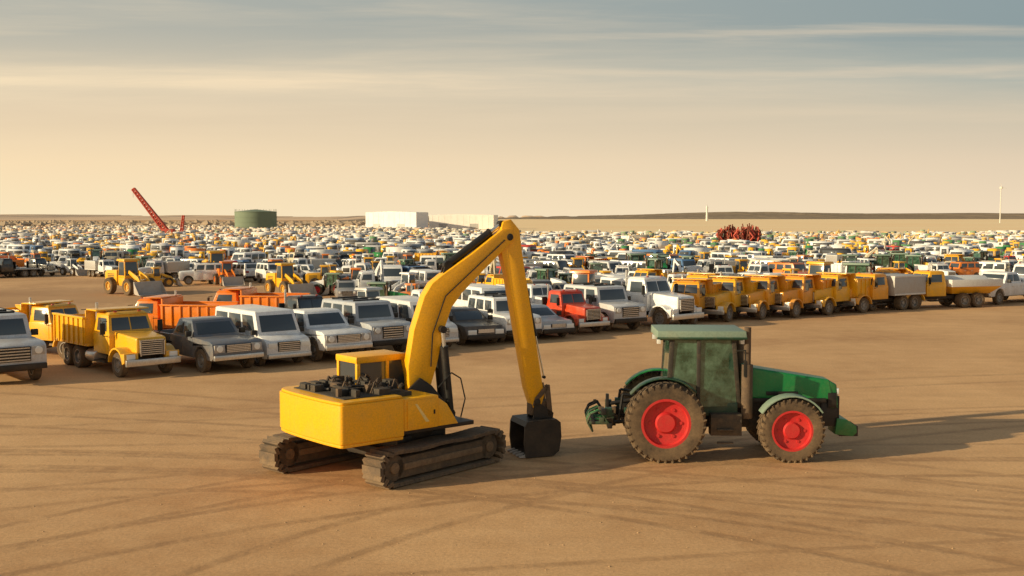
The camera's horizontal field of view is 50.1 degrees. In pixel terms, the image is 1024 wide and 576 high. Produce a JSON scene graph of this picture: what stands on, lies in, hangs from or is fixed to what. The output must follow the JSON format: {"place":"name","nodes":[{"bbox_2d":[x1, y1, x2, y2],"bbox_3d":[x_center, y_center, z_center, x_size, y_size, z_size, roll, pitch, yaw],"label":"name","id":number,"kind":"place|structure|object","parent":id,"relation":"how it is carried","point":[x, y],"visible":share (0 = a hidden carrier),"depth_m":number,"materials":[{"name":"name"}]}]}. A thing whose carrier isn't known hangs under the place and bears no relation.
{"place":"outdoors","nodes":[
{"label":"outdoors","id":0,"kind":"place"},
{"bbox_2d":[0,214,543,219],"bbox_3d":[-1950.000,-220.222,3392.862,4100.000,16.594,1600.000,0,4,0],"label":"hill","id":1,"kind":"structure","parent":0,"point":[92,217],"depth_m":3003.00,"materials":[{"name":"brown soil"}]},
{"bbox_2d":[429,214,497,228],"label":"warehouse","id":2,"kind":"structure","parent":0,"point":[472,221],"depth_m":504.97,"materials":[{"name":"paint"}]},
{"bbox_2d":[0,220,1023,575],"bbox_3d":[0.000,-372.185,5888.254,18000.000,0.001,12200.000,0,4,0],"label":"ground","id":3,"kind":"structure","parent":0,"point":[932,400],"depth_m":25.36,"materials":[{"name":"brown soil"}]},
{"bbox_2d":[0,255,40,276],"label":"flatbed truck","id":4,"kind":"object","parent":3,"relation":"on","point":[8,265],"visible":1,"depth_m":110.03,"materials":[{"name":"paint"}]},
{"bbox_2d":[0,307,46,379],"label":"parked suv","id":5,"kind":"object","parent":3,"relation":"on","point":[22,348],"visible":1,"depth_m":39.81,"materials":[{"name":"paint"}]},
{"bbox_2d":[14,256,57,275],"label":"flatbed truck","id":6,"kind":"object","parent":3,"relation":"on","point":[45,267],"visible":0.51,"depth_m":112.88,"materials":[{"name":"paint"}]},
{"bbox_2d":[6,297,85,357],"bbox_3d":[-20.606,1.637,48.354,6.238,2.527,2.392,2,4,26],"label":"dump truck","id":7,"kind":"object","parent":3,"relation":"on","point":[39,314],"visible":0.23,"depth_m":47.40,"materials":[{"name":"paint"}]},
{"bbox_2d":[46,254,84,268],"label":"flatbed truck","id":8,"kind":"object","parent":3,"relation":"on","point":[59,262],"visible":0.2,"depth_m":120.40,"materials":[{"name":"paint"}]},
{"bbox_2d":[60,258,87,275],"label":"wheel loader","id":9,"kind":"object","parent":3,"relation":"on","point":[71,267],"visible":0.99,"depth_m":113.93,"materials":[{"name":"paint"}]},
{"bbox_2d":[87,249,106,259],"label":"tractor","id":10,"kind":"object","parent":3,"relation":"on","point":[95,254],"visible":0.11,"depth_m":121.32,"materials":[{"name":"paint"}]},
{"bbox_2d":[84,257,118,276],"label":"box truck","id":11,"kind":"object","parent":3,"relation":"on","point":[94,268],"visible":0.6,"depth_m":110.40,"materials":[{"name":"paint"}]},
{"bbox_2d":[103,248,123,261],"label":"box truck","id":12,"kind":"object","parent":3,"relation":"on","point":[114,255],"visible":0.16,"depth_m":128.00,"materials":[{"name":"paint"}]},
{"bbox_2d":[52,302,180,376],"bbox_3d":[-15.749,1.876,43.568,2.522,2.664,6.576,-4,5,-44],"label":"dump truck","id":13,"kind":"object","parent":3,"relation":"on","point":[122,339],"visible":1,"depth_m":42.51,"materials":[{"name":"paint"}]},
{"bbox_2d":[103,258,166,295],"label":"wheel loader","id":14,"kind":"object","parent":3,"relation":"on","point":[126,274],"visible":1,"depth_m":85.50,"materials":[{"name":"paint"}]},
{"bbox_2d":[131,188,174,232],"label":"crawler crane","id":15,"kind":"object","parent":3,"relation":"on","point":[149,209],"visible":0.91,"depth_m":328.56,"materials":[{"name":"paint"}]},
{"bbox_2d":[139,267,182,286],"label":"wheel loader","id":16,"kind":"object","parent":3,"relation":"on","point":[166,280],"visible":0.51,"depth_m":95.13,"materials":[{"name":"paint"}]},
{"bbox_2d":[138,257,189,278],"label":"dump truck","id":17,"kind":"object","parent":3,"relation":"on","point":[172,267],"visible":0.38,"depth_m":104.41,"materials":[{"name":"paint"}]},
{"bbox_2d":[128,290,238,329],"bbox_3d":[-16.265,1.420,51.738,6.238,2.527,2.392,1,4,10],"label":"dump truck","id":18,"kind":"object","parent":3,"relation":"on","point":[170,310],"visible":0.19,"depth_m":50.85,"materials":[{"name":"paint"}]},
{"bbox_2d":[177,262,219,284],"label":"parked suv","id":19,"kind":"object","parent":3,"relation":"on","point":[200,271],"visible":0.73,"depth_m":98.19,"materials":[{"name":"paint"}]},
{"bbox_2d":[154,316,263,371],"bbox_3d":[-12.496,2.167,44.526,2.570,1.960,5.929,-3,5,-42],"label":"pickup truck","id":20,"kind":"object","parent":3,"relation":"on","point":[204,341],"visible":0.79,"depth_m":43.11,"materials":[{"name":"paint"}]},
{"bbox_2d":[0,219,428,226],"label":"distant scrub","id":21,"kind":"object","parent":3,"relation":"on","point":[196,222],"visible":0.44,"depth_m":619.63,"materials":[{"name":"brown plant"}]},
{"bbox_2d":[200,250,238,283],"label":"wheel loader","id":22,"kind":"object","parent":3,"relation":"on","point":[216,256],"visible":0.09,"depth_m":101.80,"materials":[{"name":"paint"}]},
{"bbox_2d":[213,261,244,285],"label":"wheel loader","id":23,"kind":"object","parent":3,"relation":"on","point":[225,275],"visible":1,"depth_m":96.76,"materials":[{"name":"paint"}]},
{"bbox_2d":[232,262,256,280],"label":"parked suv","id":24,"kind":"object","parent":3,"relation":"on","point":[245,269],"visible":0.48,"depth_m":103.00,"materials":[{"name":"paint"}]},
{"bbox_2d":[230,252,265,262],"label":"parked van","id":25,"kind":"object","parent":3,"relation":"on","point":[258,257],"visible":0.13,"depth_m":123.39,"materials":[{"name":"paint"}]},
{"bbox_2d":[234,209,276,228],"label":"storage tank","id":26,"kind":"object","parent":3,"relation":"on","point":[256,218],"visible":0.96,"depth_m":471.45,"materials":[{"name":"metal"}]},
{"bbox_2d":[207,283,310,306],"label":"dump truck","id":27,"kind":"object","parent":3,"relation":"on","point":[249,294],"visible":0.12,"depth_m":55.84,"materials":[{"name":"paint"}]},
{"bbox_2d":[215,304,311,365],"bbox_3d":[-10.597,1.948,46.116,2.380,2.195,5.190,-3,5,-40],"label":"parked van","id":28,"kind":"object","parent":3,"relation":"on","point":[277,331],"visible":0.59,"depth_m":44.74,"materials":[{"name":"paint"}]},
{"bbox_2d":[255,262,278,282],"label":"parked suv","id":29,"kind":"object","parent":3,"relation":"on","point":[263,269],"visible":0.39,"depth_m":100.19,"materials":[{"name":"paint"}]},
{"bbox_2d":[264,263,316,294],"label":"wheel loader","id":30,"kind":"object","parent":3,"relation":"on","point":[285,276],"visible":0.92,"depth_m":84.65,"materials":[{"name":"paint"}]},
{"bbox_2d":[283,250,307,262],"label":"flatbed truck","id":31,"kind":"object","parent":3,"relation":"on","point":[292,255],"visible":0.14,"depth_m":124.95,"materials":[{"name":"paint"}]},
{"bbox_2d":[278,289,322,309],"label":"flatbed truck","id":32,"kind":"object","parent":3,"relation":"on","point":[292,302],"visible":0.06,"depth_m":53.55,"materials":[{"name":"paint"}]},
{"bbox_2d":[290,255,335,269],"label":"dump truck","id":33,"kind":"object","parent":3,"relation":"on","point":[316,263],"visible":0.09,"depth_m":108.36,"materials":[{"name":"paint"}]},
{"bbox_2d":[305,265,331,282],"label":"wheel loader","id":34,"kind":"object","parent":3,"relation":"on","point":[313,276],"visible":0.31,"depth_m":92.13,"materials":[{"name":"paint"}]},
{"bbox_2d":[310,272,342,294],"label":"tractor","id":35,"kind":"object","parent":3,"relation":"on","point":[321,286],"visible":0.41,"depth_m":84.64,"materials":[{"name":"paint"}]},
{"bbox_2d":[293,307,372,361],"bbox_3d":[-8.597,1.919,47.817,2.666,2.033,6.149,-3,5,-38],"label":"suv","id":36,"kind":"object","parent":3,"relation":"on","point":[328,329],"visible":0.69,"depth_m":45.98,"materials":[{"name":"paint"}]},
{"bbox_2d":[321,267,361,294],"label":"wheel loader","id":37,"kind":"object","parent":3,"relation":"on","point":[355,270],"visible":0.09,"depth_m":85.06,"materials":[{"name":"paint"}]},
{"bbox_2d":[334,279,357,296],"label":"parked suv","id":38,"kind":"object","parent":3,"relation":"on","point":[344,287],"visible":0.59,"depth_m":77.85,"materials":[{"name":"paint"}]},
{"bbox_2d":[334,267,391,292],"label":"flatbed truck","id":39,"kind":"object","parent":3,"relation":"on","point":[363,278],"visible":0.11,"depth_m":80.73,"materials":[{"name":"paint"}]},
{"bbox_2d":[321,295,410,351],"bbox_3d":[-6.697,1.645,49.603,2.538,2.351,5.173,-3,5,-38],"label":"parked suv","id":40,"kind":"object","parent":3,"relation":"on","point":[380,321],"visible":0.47,"depth_m":48.49,"materials":[{"name":"paint"}]},
{"bbox_2d":[351,260,380,274],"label":"flatbed truck","id":41,"kind":"object","parent":3,"relation":"on","point":[365,266],"visible":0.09,"depth_m":95.05,"materials":[{"name":"paint"}]},
{"bbox_2d":[354,287,382,298],"bbox_3d":[-7.136,1.149,57.471,4.912,2.332,2.032,3,5,40],"label":"wheel loader","id":42,"kind":"object","parent":3,"relation":"on","point":[374,292],"visible":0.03,"depth_m":57.49,"materials":[{"name":"paint"}]},
{"bbox_2d":[366,282,408,295],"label":"tractor","id":43,"kind":"object","parent":3,"relation":"on","point":[384,291],"visible":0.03,"depth_m":69.99,"materials":[{"name":"paint"}]},
{"bbox_2d":[379,265,402,284],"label":"box truck","id":44,"kind":"object","parent":3,"relation":"on","point":[392,275],"visible":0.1,"depth_m":87.95,"materials":[{"name":"paint"}]},
{"bbox_2d":[379,249,412,261],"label":"box truck","id":45,"kind":"object","parent":3,"relation":"on","point":[398,256],"visible":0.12,"depth_m":126.97,"materials":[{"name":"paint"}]},
{"bbox_2d":[366,211,427,227],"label":"warehouse","id":46,"kind":"structure","parent":3,"relation":"on","point":[393,219],"depth_m":493.94,"materials":[{"name":"paint"}]},
{"bbox_2d":[388,272,427,291],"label":"wheel loader","id":47,"kind":"object","parent":3,"relation":"on","point":[407,277],"visible":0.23,"depth_m":79.80,"materials":[{"name":"paint"}]},
{"bbox_2d":[259,219,561,488],"bbox_3d":[-2.384,1.299,26.850,7.020,5.945,4.089,-3,5,-40],"label":"excavator","id":48,"kind":"object","parent":3,"relation":"on","point":[390,415],"visible":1,"depth_m":26.34,"materials":[{"name":"paint"}]},
{"bbox_2d":[407,398,435,428],"bbox_3d":[-2.048,2.854,24.989,0.800,0.620,0.040,-3,5,-40],"label":"side door","id":49,"kind":"structure","parent":48,"relation":"in","point":[415,419],"depth_m":24.97,"materials":[{"name":"paint"}]},
{"bbox_2d":[376,295,458,346],"bbox_3d":[-4.597,1.601,51.504,2.380,2.195,5.190,-2,4,-32],"label":"parked van","id":50,"kind":"object","parent":3,"relation":"on","point":[403,307],"visible":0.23,"depth_m":50.26,"materials":[{"name":"paint"}]},
{"bbox_2d":[410,269,440,281],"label":"parked van","id":51,"kind":"object","parent":3,"relation":"on","point":[428,275],"visible":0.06,"depth_m":82.38,"materials":[{"name":"paint"}]},
{"bbox_2d":[449,306,504,344],"bbox_3d":[-2.397,1.782,53.419,2.420,1.590,5.269,-2,4,-28],"label":"parked car","id":52,"kind":"object","parent":3,"relation":"on","point":[471,323],"visible":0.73,"depth_m":51.70,"materials":[{"name":"paint"}]},
{"bbox_2d":[453,283,505,306],"bbox_3d":[-1.498,0.980,61.184,2.380,2.195,5.190,-2,4,-28],"label":"parked van","id":53,"kind":"object","parent":3,"relation":"on","point":[470,289],"visible":0.08,"depth_m":60.67,"materials":[{"name":"paint"}]},
{"bbox_2d":[477,274,530,284],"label":"dump truck","id":54,"kind":"object","parent":3,"relation":"on","point":[492,279],"visible":0.14,"depth_m":81.00,"materials":[{"name":"paint"}]},
{"bbox_2d":[467,292,541,341],"bbox_3d":[-0.498,1.425,54.399,2.350,2.177,4.790,-2,4,-28],"label":"parked suv","id":55,"kind":"object","parent":3,"relation":"on","point":[495,305],"visible":0.37,"depth_m":53.39,"materials":[{"name":"paint"}]},
{"bbox_2d":[0,223,1023,264],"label":"distant vehicles","id":56,"kind":"object","parent":3,"relation":"on","point":[53,243],"visible":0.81,"depth_m":191.28,"materials":[{"name":"paint"}]},
{"bbox_2d":[496,283,558,303],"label":"box truck","id":57,"kind":"object","parent":3,"relation":"on","point":[537,292],"visible":0.08,"depth_m":64.27,"materials":[{"name":"paint"}]},
{"bbox_2d":[529,260,568,271],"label":"parked van","id":58,"kind":"object","parent":3,"relation":"on","point":[556,264],"visible":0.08,"depth_m":102.98,"materials":[{"name":"paint"}]},
{"bbox_2d":[535,268,567,283],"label":"tractor","id":59,"kind":"object","parent":3,"relation":"on","point":[552,275],"visible":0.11,"depth_m":82.40,"materials":[{"name":"paint"}]},
{"bbox_2d":[531,303,574,337],"bbox_3d":[1.103,1.639,56.216,2.310,1.518,5.030,-2,4,-30],"label":"parked car","id":60,"kind":"object","parent":3,"relation":"on","point":[553,322],"visible":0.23,"depth_m":54.55,"materials":[{"name":"paint"}]},
{"bbox_2d":[547,253,574,259],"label":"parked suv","id":61,"kind":"object","parent":3,"relation":"on","point":[556,256],"visible":0.16,"depth_m":119.65,"materials":[{"name":"paint"}]},
{"bbox_2d":[542,284,609,333],"bbox_3d":[2.525,1.005,58.636,2.340,2.472,6.048,-3,4,-35],"label":"flatbed truck","id":62,"kind":"object","parent":3,"relation":"on","point":[575,307],"visible":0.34,"depth_m":57.04,"materials":[{"name":"paint"}]},
{"bbox_2d":[569,269,604,283],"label":"wheel loader","id":63,"kind":"object","parent":3,"relation":"on","point":[582,276],"visible":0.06,"depth_m":67.43,"materials":[{"name":"paint"}]},
{"bbox_2d":[564,282,646,330],"bbox_3d":[4.903,0.970,59.780,2.585,2.395,5.269,-2,4,-32],"label":"parked suv","id":64,"kind":"object","parent":3,"relation":"on","point":[613,303],"visible":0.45,"depth_m":58.48,"materials":[{"name":"paint"}]},
{"bbox_2d":[589,260,621,273],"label":"parked van","id":65,"kind":"object","parent":3,"relation":"on","point":[609,265],"visible":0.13,"depth_m":103.90,"materials":[{"name":"paint"}]},
{"bbox_2d":[600,276,629,284],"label":"parked van","id":66,"kind":"object","parent":3,"relation":"on","point":[617,280],"visible":0.04,"depth_m":69.72,"materials":[{"name":"paint"}]},
{"bbox_2d":[613,265,635,274],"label":"dump truck","id":67,"kind":"object","parent":3,"relation":"on","point":[619,269],"visible":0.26,"depth_m":98.84,"materials":[{"name":"paint"}]},
{"bbox_2d":[620,261,645,269],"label":"parked van","id":68,"kind":"object","parent":3,"relation":"on","point":[637,264],"visible":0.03,"depth_m":105.31,"materials":[{"name":"paint"}]},
{"bbox_2d":[626,253,646,260],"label":"tractor","id":69,"kind":"object","parent":3,"relation":"on","point":[636,256],"visible":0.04,"depth_m":107.75,"materials":[{"name":"paint"}]},
{"bbox_2d":[643,258,668,268],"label":"tractor","id":70,"kind":"object","parent":3,"relation":"on","point":[654,263],"visible":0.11,"depth_m":98.80,"materials":[{"name":"paint"}]},
{"bbox_2d":[629,266,686,277],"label":"dump truck","id":71,"kind":"object","parent":3,"relation":"on","point":[646,271],"visible":0.12,"depth_m":82.82,"materials":[{"name":"paint"}]},
{"bbox_2d":[620,270,703,324],"bbox_3d":[7.155,0.482,62.050,2.912,3.076,7.526,-3,5,-40],"label":"flatbed truck","id":72,"kind":"object","parent":3,"relation":"on","point":[659,299],"visible":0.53,"depth_m":60.00,"materials":[{"name":"paint"}]},
{"bbox_2d":[668,258,694,270],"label":"truck","id":73,"kind":"object","parent":3,"relation":"on","point":[685,262],"visible":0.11,"depth_m":109.68,"materials":[{"name":"paint"}]},
{"bbox_2d":[671,274,722,324],"bbox_3d":[10.581,0.544,64.081,2.548,2.692,6.644,2,4,30],"label":"dump truck","id":74,"kind":"object","parent":3,"relation":"on","point":[698,289],"visible":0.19,"depth_m":63.03,"materials":[{"name":"paint"}]},
{"bbox_2d":[686,269,722,277],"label":"dump truck","id":75,"kind":"object","parent":3,"relation":"on","point":[697,274],"visible":0.06,"depth_m":71.25,"materials":[{"name":"paint"}]},
{"bbox_2d":[584,325,857,463],"bbox_3d":[5.304,2.582,27.984,6.850,3.301,2.678,0,4,1],"label":"tractor","id":76,"kind":"object","parent":3,"relation":"on","point":[714,380],"visible":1,"depth_m":27.18,"materials":[{"name":"paint"}]},
{"bbox_2d":[711,262,736,273],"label":"flatbed truck","id":77,"kind":"object","parent":3,"relation":"on","point":[726,269],"visible":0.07,"depth_m":93.62,"materials":[{"name":"paint"}]},
{"bbox_2d":[716,224,739,241],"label":"folded harrow","id":78,"kind":"object","parent":3,"relation":"on","point":[729,229],"visible":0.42,"depth_m":213.62,"materials":[{"name":"paint"}]},
{"bbox_2d":[698,272,759,321],"bbox_3d":[13.117,0.415,65.661,2.600,2.746,6.780,3,5,36],"label":"dump truck","id":79,"kind":"object","parent":3,"relation":"on","point":[725,299],"visible":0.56,"depth_m":63.98,"materials":[{"name":"paint"}]},
{"bbox_2d":[727,224,760,240],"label":"folded harrow","id":80,"kind":"object","parent":3,"relation":"on","point":[750,236],"visible":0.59,"depth_m":209.91,"materials":[{"name":"paint"}]},
{"bbox_2d":[737,260,772,275],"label":"flatbed truck","id":81,"kind":"object","parent":3,"relation":"on","point":[762,268],"visible":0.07,"depth_m":94.09,"materials":[{"name":"paint"}]},
{"bbox_2d":[733,270,802,319],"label":"dump truck","id":82,"kind":"object","parent":3,"relation":"on","point":[760,299],"visible":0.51,"depth_m":65.39,"materials":[{"name":"paint"}]},
{"bbox_2d":[768,261,808,272],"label":"parked suv","id":83,"kind":"object","parent":3,"relation":"on","point":[777,266],"visible":0.2,"depth_m":96.56,"materials":[{"name":"paint"}]},
{"bbox_2d":[766,270,839,317],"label":"dump truck","id":84,"kind":"object","parent":3,"relation":"on","point":[796,298],"visible":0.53,"depth_m":66.72,"materials":[{"name":"paint"}]},
{"bbox_2d":[806,261,833,273],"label":"wheel loader","id":85,"kind":"object","parent":3,"relation":"on","point":[818,266],"visible":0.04,"depth_m":76.89,"materials":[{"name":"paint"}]},
{"bbox_2d":[801,268,876,314],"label":"dump truck","id":86,"kind":"object","parent":3,"relation":"on","point":[827,300],"visible":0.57,"depth_m":68.47,"materials":[{"name":"paint"}]},
{"bbox_2d":[843,262,875,273],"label":"tractor","id":87,"kind":"object","parent":3,"relation":"on","point":[855,267],"visible":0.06,"depth_m":79.11,"materials":[{"name":"paint"}]},
{"bbox_2d":[839,267,925,312],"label":"dump truck","id":88,"kind":"object","parent":3,"relation":"on","point":[891,290],"visible":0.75,"depth_m":70.68,"materials":[{"name":"paint"}]},
{"bbox_2d":[872,254,907,269],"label":"tractor","id":89,"kind":"object","parent":3,"relation":"on","point":[884,260],"visible":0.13,"depth_m":108.29,"materials":[{"name":"paint"}]},
{"bbox_2d":[875,265,913,273],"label":"dump truck","id":90,"kind":"object","parent":3,"relation":"on","point":[885,270],"visible":0.12,"depth_m":80.66,"materials":[{"name":"paint"}]},
{"bbox_2d":[905,255,927,271],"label":"tractor","id":91,"kind":"object","parent":3,"relation":"on","point":[912,260],"visible":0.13,"depth_m":108.19,"materials":[{"name":"paint"}]},
{"bbox_2d":[914,261,956,274],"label":"dump truck","id":92,"kind":"object","parent":3,"relation":"on","point":[944,268],"visible":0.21,"depth_m":101.62,"materials":[{"name":"paint"}]},
{"bbox_2d":[904,265,1002,308],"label":"hopper truck","id":93,"kind":"object","parent":3,"relation":"on","point":[945,290],"visible":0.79,"depth_m":73.18,"materials":[{"name":"paint"}]},
{"bbox_2d":[940,252,970,261],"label":"dump truck","id":94,"kind":"object","parent":3,"relation":"on","point":[953,257],"visible":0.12,"depth_m":115.87,"materials":[{"name":"paint"}]},
{"bbox_2d":[949,261,979,274],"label":"parked suv","id":95,"kind":"object","parent":3,"relation":"on","point":[966,268],"visible":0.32,"depth_m":104.80,"materials":[{"name":"paint"}]},
{"bbox_2d":[971,250,994,260],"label":"tractor","id":96,"kind":"object","parent":3,"relation":"on","point":[983,255],"visible":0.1,"depth_m":125.61,"materials":[{"name":"paint"}]},
{"bbox_2d":[976,261,1010,274],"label":"van","id":97,"kind":"object","parent":3,"relation":"on","point":[992,266],"visible":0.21,"depth_m":104.36,"materials":[{"name":"paint"}]},
{"bbox_2d":[967,271,1023,304],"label":"pickup truck","id":98,"kind":"object","parent":3,"relation":"on","point":[1013,284],"visible":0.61,"depth_m":76.42,"materials":[{"name":"paint"}]},
{"bbox_2d":[0,0,1023,217],"label":"sky","id":99,"kind":"structure","parent":0,"point":[295,108],"materials":[{"name":"beige"}]},
{"bbox_2d":[340,212,1023,220],"bbox_3d":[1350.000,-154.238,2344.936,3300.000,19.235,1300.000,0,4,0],"label":"hill","id":100,"kind":"structure","parent":0,"point":[752,215],"depth_m":2054.04,"materials":[{"name":"brown soil"}]},
{"bbox_2d":[682,256,735,273],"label":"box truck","id":101,"kind":"object","parent":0,"point":[695,267],"visible":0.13,"depth_m":106.99,"materials":[{"name":"paint"}]},
{"bbox_2d":[700,257,736,273],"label":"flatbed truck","id":102,"kind":"object","parent":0,"point":[708,267],"visible":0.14,"depth_m":102.63,"materials":[{"name":"paint"}]},
{"bbox_2d":[732,259,748,272],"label":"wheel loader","id":103,"kind":"object","parent":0,"point":[741,264],"visible":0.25,"depth_m":103.30,"materials":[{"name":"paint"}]},
{"bbox_2d":[498,219,1023,233],"bbox_3d":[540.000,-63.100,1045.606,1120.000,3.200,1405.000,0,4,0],"label":"field","id":104,"kind":"structure","parent":0,"point":[779,225],"depth_m":751.93,"materials":[{"name":"brown soil"}]},
{"bbox_2d":[831,259,872,272],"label":"dump truck","id":105,"kind":"object","parent":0,"point":[837,267],"visible":0.09,"depth_m":99.21,"materials":[{"name":"paint"}]},
{"bbox_2d":[1004,258,1023,299],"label":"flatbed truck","id":106,"kind":"object","parent":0,"point":[1018,268],"visible":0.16,"depth_m":80.15,"materials":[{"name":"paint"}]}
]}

